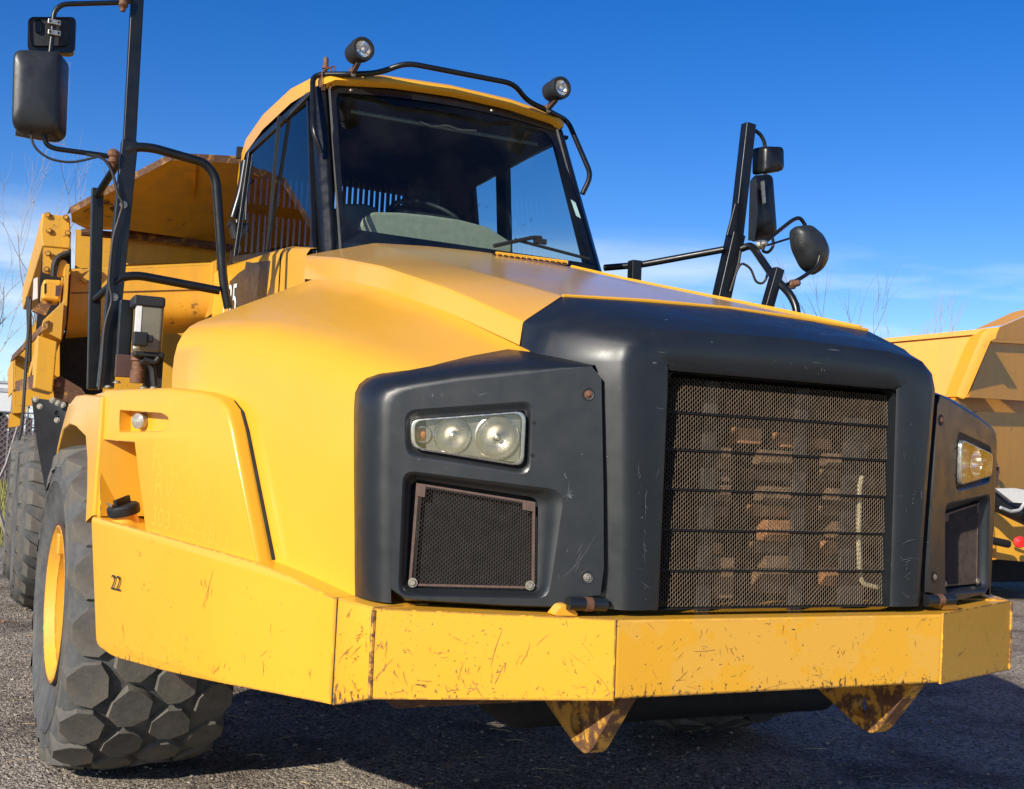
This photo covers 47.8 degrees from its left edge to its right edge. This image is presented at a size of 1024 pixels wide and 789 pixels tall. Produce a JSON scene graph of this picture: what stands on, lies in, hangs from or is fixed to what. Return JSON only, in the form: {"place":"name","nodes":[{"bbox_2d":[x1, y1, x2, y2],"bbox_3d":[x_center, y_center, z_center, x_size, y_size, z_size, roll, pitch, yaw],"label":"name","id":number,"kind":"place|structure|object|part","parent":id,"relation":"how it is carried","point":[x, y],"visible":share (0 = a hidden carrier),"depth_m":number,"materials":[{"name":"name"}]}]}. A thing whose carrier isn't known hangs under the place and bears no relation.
{"place":"outdoors","nodes":[
{"label":"outdoors","id":0,"kind":"place"},
{"bbox_2d":[0,477,7,545],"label":"dry grass","id":1,"kind":"structure","parent":0,"point":[3,492],"depth_m":21.29,"materials":[{"name":"plant"}]},
{"bbox_2d":[3,372,29,422],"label":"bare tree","id":2,"kind":"object","parent":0,"point":[28,407],"visible":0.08,"depth_m":78.81,"materials":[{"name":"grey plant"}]},
{"bbox_2d":[0,617,931,786],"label":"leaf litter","id":3,"kind":"object","parent":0,"point":[594,757],"visible":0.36,"depth_m":6.51,"materials":[{"name":"brown plant"}]},
{"bbox_2d":[0,607,1011,788],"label":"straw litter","id":4,"kind":"object","parent":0,"point":[527,741],"visible":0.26,"depth_m":6.48,"materials":[{"name":"beige plant"}]},
{"bbox_2d":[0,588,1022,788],"bbox_3d":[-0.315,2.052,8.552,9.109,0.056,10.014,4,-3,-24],"label":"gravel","id":5,"kind":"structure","parent":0,"point":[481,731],"depth_m":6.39,"materials":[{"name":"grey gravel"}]},
{"bbox_2d":[0,430,1023,788],"bbox_3d":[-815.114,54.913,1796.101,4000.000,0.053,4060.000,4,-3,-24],"label":"ground","id":6,"kind":"structure","parent":0,"point":[222,764],"depth_m":6.45,"materials":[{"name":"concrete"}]},
{"bbox_2d":[0,381,11,429],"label":"white trailer","id":7,"kind":"object","parent":6,"relation":"on","point":[5,403],"visible":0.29,"depth_m":44.12,"materials":[{"name":"metal"}]},
{"bbox_2d":[0,239,26,532],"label":"bare tree","id":8,"kind":"object","parent":6,"relation":"on","point":[1,515],"visible":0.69,"depth_m":13.78,"materials":[{"name":"brown plant"}]},
{"bbox_2d":[0,411,35,486],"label":"chain link fence","id":9,"kind":"object","parent":6,"relation":"on","point":[4,434],"visible":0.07,"depth_m":30.39,"materials":[{"name":"metal"}]},
{"bbox_2d":[5,407,33,430],"bbox_3d":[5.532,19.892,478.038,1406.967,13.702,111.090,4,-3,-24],"label":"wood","id":10,"kind":"object","parent":6,"relation":"on","point":[24,417],"visible":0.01,"depth_m":409.32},
{"bbox_2d":[0,130,105,479],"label":"bare tree","id":11,"kind":"object","parent":6,"relation":"on","point":[13,440],"visible":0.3,"depth_m":16.00,"materials":[{"name":"brown plant"}]},
{"bbox_2d":[2,0,1012,769],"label":"dump truck","id":12,"kind":"object","parent":6,"relation":"on","point":[684,510],"visible":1,"depth_m":4.16,"materials":[{"name":"yellow paint"}]},
{"bbox_2d":[772,256,900,332],"bbox_3d":[6.224,0.150,24.076,2.655,6.013,3.390,4,-3,-15],"label":"bare shrub","id":13,"kind":"object","parent":6,"relation":"on","point":[844,296],"visible":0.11,"depth_m":23.63,"materials":[{"name":"brown plant"}]},
{"bbox_2d":[861,276,972,337],"bbox_3d":[12.300,0.072,34.063,4.261,7.773,3.634,4,-3,-24],"label":"bare shrub","id":14,"kind":"object","parent":6,"relation":"on","point":[933,309],"visible":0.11,"depth_m":34.31,"materials":[{"name":"brown plant"}]},
{"bbox_2d":[875,297,962,335],"bbox_3d":[10.068,0.549,29.989,2.557,6.183,1.880,3,-3,-11],"label":"bare shrub","id":15,"kind":"object","parent":6,"relation":"on","point":[936,321],"visible":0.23,"depth_m":29.79,"materials":[{"name":"brown plant"}]},
{"bbox_2d":[883,310,1023,581],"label":"dump truck","id":16,"kind":"object","parent":6,"relation":"on","point":[979,372],"visible":0.38,"depth_m":15.43,"materials":[{"name":"yellow paint"}]},
{"bbox_3d":[6.358,1.091,15.337,0.293,0.271,0.020,4,-3,-24],"label":"dark door","id":17,"kind":"part","parent":16,"relation":"part of","materials":[{"name":"black metal"}]},
{"bbox_2d":[0,0,1023,430],"label":"sky","id":18,"kind":"structure","parent":0,"point":[898,125],"materials":[{"name":"blue"}]}
]}

